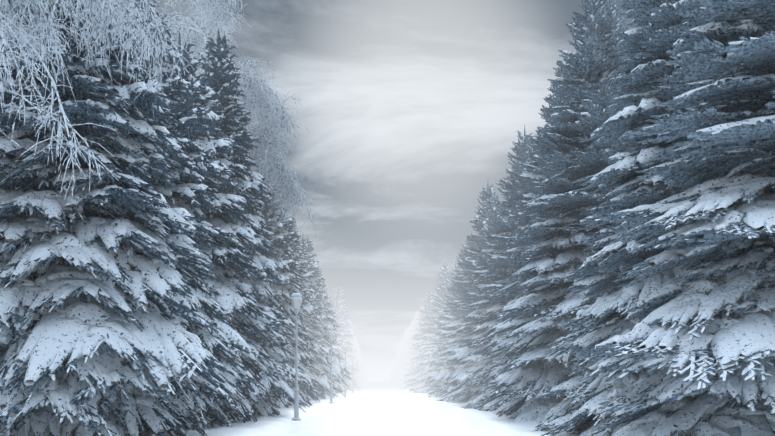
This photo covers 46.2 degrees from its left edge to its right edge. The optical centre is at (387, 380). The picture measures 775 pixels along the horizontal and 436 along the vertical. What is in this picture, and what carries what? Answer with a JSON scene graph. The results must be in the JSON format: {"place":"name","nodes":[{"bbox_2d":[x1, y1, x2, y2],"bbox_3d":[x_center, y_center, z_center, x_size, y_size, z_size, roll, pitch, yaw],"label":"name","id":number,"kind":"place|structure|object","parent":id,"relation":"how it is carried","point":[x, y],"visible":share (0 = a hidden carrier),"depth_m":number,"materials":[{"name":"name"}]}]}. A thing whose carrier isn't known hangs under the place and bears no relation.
{"place":"outdoors","nodes":[
{"label":"outdoors","id":0,"kind":"place"},
{"bbox_2d":[0,0,646,380],"label":"sky","id":1,"kind":"structure","parent":0,"point":[409,109],"materials":[{"name":"grey"}]},
{"bbox_2d":[139,381,583,435],"bbox_3d":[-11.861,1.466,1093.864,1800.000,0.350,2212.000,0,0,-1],"label":"snow ground","id":2,"kind":"structure","parent":0,"point":[377,408],"depth_m":34.33,"materials":[{"name":"white snow"}]},
{"bbox_2d":[0,0,199,199],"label":"frosted birch","id":3,"kind":"object","parent":2,"relation":"on","point":[93,10],"visible":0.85,"depth_m":17.04,"materials":[{"name":"white plant"}]},
{"bbox_2d":[0,0,243,435],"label":"spruce tree","id":4,"kind":"object","parent":2,"relation":"on","point":[93,342],"visible":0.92,"depth_m":19.12,"materials":[{"name":"white plant"}]},
{"bbox_2d":[58,0,266,431],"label":"spruce tree","id":5,"kind":"object","parent":2,"relation":"on","point":[187,157],"visible":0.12,"depth_m":25.35,"materials":[{"name":"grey plant"}]},
{"bbox_2d":[171,32,283,423],"bbox_3d":[-7.006,-4.868,30.341,7.282,13.807,7.569,0,-1,14],"label":"spruce tree","id":6,"kind":"object","parent":2,"relation":"on","point":[235,297],"visible":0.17,"depth_m":30.06,"materials":[{"name":"grey plant"}]},
{"bbox_2d":[159,0,327,235],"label":"frosted birch","id":7,"kind":"object","parent":2,"relation":"on","point":[256,93],"visible":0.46,"depth_m":37.77,"materials":[{"name":"white plant"}]},
{"bbox_2d":[198,27,305,417],"bbox_3d":[-6.734,-5.615,35.886,6.699,15.878,6.910,1,1,-11],"label":"spruce tree","id":8,"kind":"object","parent":2,"relation":"on","point":[221,77],"visible":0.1,"depth_m":35.21,"materials":[{"name":"grey plant"}]},
{"bbox_2d":[247,212,294,404],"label":"spruce tree","id":9,"kind":"object","parent":2,"relation":"on","point":[288,372],"visible":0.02,"depth_m":40.16,"materials":[{"name":"grey plant"}]},
{"bbox_2d":[251,213,315,407],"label":"spruce tree","id":10,"kind":"object","parent":2,"relation":"on","point":[280,352],"depth_m":45.66,"materials":[{"name":"grey plant"}]},
{"bbox_2d":[249,155,319,405],"bbox_3d":[-7.121,-5.444,50.980,6.730,15.559,6.844,1,0,36],"label":"spruce tree","id":11,"kind":"object","parent":2,"relation":"on","point":[278,239],"visible":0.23,"depth_m":50.36,"materials":[{"name":"grey plant"}]},
{"bbox_2d":[291,293,301,420],"bbox_3d":[-3.294,-0.874,32.894,0.416,4.625,0.416,0,0,-1],"label":"lamp post","id":12,"kind":"object","parent":2,"relation":"on","point":[296,300],"visible":1,"depth_m":32.84,"materials":[{"name":"metal"}]},
{"bbox_2d":[278,203,317,402],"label":"spruce tree","id":13,"kind":"object","parent":2,"relation":"on","point":[310,379],"depth_m":56.24,"materials":[{"name":"grey plant"}]},
{"bbox_2d":[288,257,325,400],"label":"spruce tree","id":14,"kind":"object","parent":2,"relation":"on","point":[311,366],"visible":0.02,"depth_m":60.83,"materials":[{"name":"grey plant"}]},
{"bbox_2d":[288,217,336,398],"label":"spruce tree","id":15,"kind":"object","parent":2,"relation":"on","point":[312,324],"visible":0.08,"depth_m":66.26,"materials":[{"name":"grey plant"}]},
{"bbox_2d":[294,226,337,398],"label":"spruce tree","id":16,"kind":"object","parent":2,"relation":"on","point":[320,341],"visible":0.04,"depth_m":71.66,"materials":[{"name":"grey plant"}]},
{"bbox_2d":[305,237,332,381],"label":"spruce tree","id":17,"kind":"object","parent":2,"relation":"on","point":[312,248],"visible":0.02,"depth_m":85.72,"materials":[{"name":"grey plant"}]},
{"bbox_2d":[312,302,334,393],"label":"spruce tree","id":18,"kind":"object","parent":2,"relation":"on","point":[319,317],"depth_m":76.30,"materials":[{"name":"grey plant"}]},
{"bbox_2d":[299,234,351,395],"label":"spruce tree","id":19,"kind":"object","parent":2,"relation":"on","point":[339,371],"visible":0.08,"depth_m":80.21,"materials":[{"name":"grey plant"}]},
{"bbox_2d":[316,269,339,392],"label":"spruce tree","id":20,"kind":"object","parent":2,"relation":"on","point":[321,275],"depth_m":99.81,"materials":[{"name":"grey plant"}]},
{"bbox_2d":[328,331,334,402],"bbox_3d":[-3.570,-0.874,57.892,0.416,4.625,0.416,0,0,-41],"label":"lamp post","id":21,"kind":"object","parent":2,"relation":"on","point":[331,334],"visible":1,"depth_m":57.83,"materials":[{"name":"metal"}]},
{"bbox_2d":[323,343,342,394],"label":"spruce tree","id":22,"kind":"object","parent":2,"relation":"on","point":[334,390],"depth_m":90.01,"materials":[{"name":"grey plant"}]},
{"bbox_2d":[324,292,347,392],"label":"spruce tree","id":23,"kind":"object","parent":2,"relation":"on","point":[337,351],"visible":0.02,"depth_m":105.28,"materials":[{"name":"grey plant"}]},
{"bbox_2d":[323,283,348,385],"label":"spruce tree","id":24,"kind":"object","parent":2,"relation":"on","point":[337,347],"depth_m":115.52,"materials":[{"name":"grey plant"}]},
{"bbox_2d":[330,314,350,389],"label":"spruce tree","id":25,"kind":"object","parent":2,"relation":"on","point":[347,387],"visible":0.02,"depth_m":120.81,"materials":[{"name":"grey plant"}]},
{"bbox_2d":[330,300,354,390],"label":"spruce tree","id":26,"kind":"object","parent":2,"relation":"on","point":[340,338],"depth_m":127.64,"materials":[{"name":"grey plant"}]},
{"bbox_2d":[329,281,359,389],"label":"spruce tree","id":27,"kind":"object","parent":2,"relation":"on","point":[342,323],"visible":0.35,"depth_m":133.22,"materials":[{"name":"grey plant"}]},
{"bbox_2d":[343,346,347,396],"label":"lamp post","id":28,"kind":"object","parent":2,"relation":"on","point":[345,348],"visible":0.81,"depth_m":82.81,"materials":[{"name":"metal"}]},
{"bbox_2d":[338,298,358,388],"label":"spruce tree","id":29,"kind":"object","parent":2,"relation":"on","point":[349,351],"visible":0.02,"depth_m":153.26,"materials":[{"name":"grey plant"}]},
{"bbox_2d":[344,309,361,387],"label":"spruce tree","id":30,"kind":"object","parent":2,"relation":"on","point":[353,345],"visible":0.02,"depth_m":172.13,"materials":[{"name":"grey plant"}]},
{"bbox_2d":[351,354,354,392],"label":"lamp post","id":31,"kind":"object","parent":2,"relation":"on","point":[352,356],"visible":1,"depth_m":107.83,"materials":[{"name":"metal"}]},
{"bbox_2d":[348,320,361,384],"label":"spruce tree","id":32,"kind":"object","parent":2,"relation":"on","point":[357,355],"visible":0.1,"depth_m":211.31,"materials":[{"name":"grey plant"}]},
{"bbox_2d":[355,340,366,386],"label":"spruce tree","id":33,"kind":"object","parent":2,"relation":"on","point":[362,372],"visible":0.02,"depth_m":237.44,"materials":[{"name":"white plant"}]},
{"bbox_2d":[355,337,366,384],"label":"spruce tree","id":34,"kind":"object","parent":2,"relation":"on","point":[361,359],"visible":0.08,"depth_m":289.57,"materials":[{"name":"white plant"}]},
{"bbox_2d":[394,327,406,377],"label":"spruce tree","id":35,"kind":"object","parent":2,"relation":"on","point":[404,333],"visible":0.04,"depth_m":246.09,"materials":[{"name":"white plant"}]},
{"bbox_2d":[394,328,409,386],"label":"spruce tree","id":36,"kind":"object","parent":2,"relation":"on","point":[403,347],"visible":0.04,"depth_m":220.61,"materials":[{"name":"white plant"}]},
{"bbox_2d":[396,330,407,383],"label":"spruce tree","id":37,"kind":"object","parent":2,"relation":"on","point":[401,355],"visible":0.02,"depth_m":227.47,"materials":[{"name":"white plant"}]},
{"bbox_2d":[393,324,412,386],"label":"spruce tree","id":38,"kind":"object","parent":2,"relation":"on","point":[401,367],"visible":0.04,"depth_m":201.74,"materials":[{"name":"white plant"}]},
{"bbox_2d":[393,311,419,387],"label":"spruce tree","id":39,"kind":"object","parent":2,"relation":"on","point":[408,342],"visible":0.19,"depth_m":188.61,"materials":[{"name":"white plant"}]},
{"bbox_2d":[401,327,416,384],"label":"spruce tree","id":40,"kind":"object","parent":2,"relation":"on","point":[407,360],"depth_m":175.46,"materials":[{"name":"white plant"}]},
{"bbox_2d":[399,318,420,388],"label":"spruce tree","id":41,"kind":"object","parent":2,"relation":"on","point":[407,369],"visible":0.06,"depth_m":155.54,"materials":[{"name":"grey plant"}]},
{"bbox_2d":[401,306,421,385],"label":"spruce tree","id":42,"kind":"object","parent":2,"relation":"on","point":[411,355],"visible":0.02,"depth_m":168.88,"materials":[{"name":"grey plant"}]},
{"bbox_2d":[405,322,424,386],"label":"spruce tree","id":43,"kind":"object","parent":2,"relation":"on","point":[416,352],"depth_m":142.66,"materials":[{"name":"grey plant"}]},
{"bbox_2d":[405,303,425,387],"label":"spruce tree","id":44,"kind":"object","parent":2,"relation":"on","point":[416,344],"depth_m":149.17,"materials":[{"name":"grey plant"}]},
{"bbox_2d":[409,306,423,365],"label":"spruce tree","id":45,"kind":"object","parent":2,"relation":"on","point":[421,308],"visible":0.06,"depth_m":163.14,"materials":[{"name":"white plant"}]},
{"bbox_2d":[404,291,433,387],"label":"spruce tree","id":46,"kind":"object","parent":2,"relation":"on","point":[420,344],"depth_m":129.90,"materials":[{"name":"grey plant"}]},
{"bbox_2d":[403,293,435,390],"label":"spruce tree","id":47,"kind":"object","parent":2,"relation":"on","point":[416,372],"visible":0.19,"depth_m":119.24,"materials":[{"name":"grey plant"}]},
{"bbox_2d":[407,263,450,391],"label":"spruce tree","id":48,"kind":"object","parent":2,"relation":"on","point":[444,275],"visible":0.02,"depth_m":113.20,"materials":[{"name":"grey plant"}]},
{"bbox_2d":[413,278,449,392],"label":"spruce tree","id":49,"kind":"object","parent":2,"relation":"on","point":[432,335],"visible":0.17,"depth_m":103.34,"materials":[{"name":"grey plant"}]},
{"bbox_2d":[415,277,450,389],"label":"spruce tree","id":50,"kind":"object","parent":2,"relation":"on","point":[432,345],"visible":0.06,"depth_m":108.97,"materials":[{"name":"grey plant"}]},
{"bbox_2d":[423,286,453,394],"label":"spruce tree","id":51,"kind":"object","parent":2,"relation":"on","point":[442,357],"visible":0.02,"depth_m":88.08,"materials":[{"name":"grey plant"}]},
{"bbox_2d":[419,262,458,392],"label":"spruce tree","id":52,"kind":"object","parent":2,"relation":"on","point":[433,350],"visible":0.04,"depth_m":98.68,"materials":[{"name":"grey plant"}]},
{"bbox_2d":[428,279,456,393],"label":"spruce tree","id":53,"kind":"object","parent":2,"relation":"on","point":[445,306],"depth_m":92.75,"materials":[{"name":"grey plant"}]},
{"bbox_2d":[424,241,467,392],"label":"spruce tree","id":54,"kind":"object","parent":2,"relation":"on","point":[446,317],"visible":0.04,"depth_m":82.28,"materials":[{"name":"grey plant"}]},
{"bbox_2d":[427,231,476,397],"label":"spruce tree","id":55,"kind":"object","parent":2,"relation":"on","point":[442,376],"visible":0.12,"depth_m":72.37,"materials":[{"name":"grey plant"}]},
{"bbox_2d":[426,244,477,396],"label":"spruce tree","id":56,"kind":"object","parent":2,"relation":"on","point":[453,314],"visible":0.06,"depth_m":77.00,"materials":[{"name":"grey plant"}]},
{"bbox_2d":[436,183,496,394],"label":"spruce tree","id":57,"kind":"object","parent":2,"relation":"on","point":[482,214],"visible":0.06,"depth_m":67.10,"materials":[{"name":"grey plant"}]},
{"bbox_2d":[436,195,506,401],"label":"spruce tree","id":58,"kind":"object","parent":2,"relation":"on","point":[465,367],"visible":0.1,"depth_m":61.21,"materials":[{"name":"grey plant"}]},
{"bbox_2d":[443,210,504,402],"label":"spruce tree","id":59,"kind":"object","parent":2,"relation":"on","point":[461,357],"visible":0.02,"depth_m":57.38,"materials":[{"name":"grey plant"}]},
{"bbox_2d":[444,125,534,404],"bbox_3d":[7.851,-5.605,51.568,8.716,16.912,8.380,1,0,-10],"label":"spruce tree","id":60,"kind":"object","parent":2,"relation":"on","point":[493,254],"visible":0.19,"depth_m":51.20,"materials":[{"name":"grey plant"}]},
{"bbox_2d":[460,126,541,408],"bbox_3d":[7.721,-4.404,46.135,8.329,16.862,8.925,-1,2,-22],"label":"spruce tree","id":61,"kind":"object","parent":2,"relation":"on","point":[493,372],"visible":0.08,"depth_m":45.54,"materials":[{"name":"grey plant"}]},
{"bbox_2d":[474,68,570,410],"bbox_3d":[7.975,-5.098,41.144,8.560,17.985,7.784,2,2,25],"label":"spruce tree","id":62,"kind":"object","parent":2,"relation":"on","point":[529,179],"visible":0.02,"depth_m":40.97,"materials":[{"name":"grey plant"}]},
{"bbox_2d":[477,76,574,414],"bbox_3d":[8.314,-5.282,36.564,9.092,16.127,8.608,1,-2,6],"label":"spruce tree","id":63,"kind":"object","parent":2,"relation":"on","point":[505,345],"visible":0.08,"depth_m":36.76,"materials":[{"name":"grey plant"}]},
{"bbox_2d":[483,0,630,422],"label":"spruce tree","id":64,"kind":"object","parent":2,"relation":"on","point":[556,253],"visible":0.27,"depth_m":31.12,"materials":[{"name":"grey plant"}]},
{"bbox_2d":[532,136,637,433],"bbox_3d":[8.367,-3.778,26.061,8.735,14.343,8.976,0,1,-27],"label":"spruce tree","id":65,"kind":"object","parent":2,"relation":"on","point":[571,403],"visible":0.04,"depth_m":25.73,"materials":[{"name":"grey plant"}]},
{"bbox_2d":[541,0,716,435],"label":"spruce tree","id":66,"kind":"object","parent":2,"relation":"on","point":[647,79],"visible":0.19,"depth_m":21.40,"materials":[{"name":"grey plant"}]},
{"bbox_2d":[571,0,774,435],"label":"spruce tree","id":67,"kind":"object","parent":2,"relation":"on","point":[703,332],"visible":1,"depth_m":16.18,"materials":[{"name":"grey plant"}]}
]}

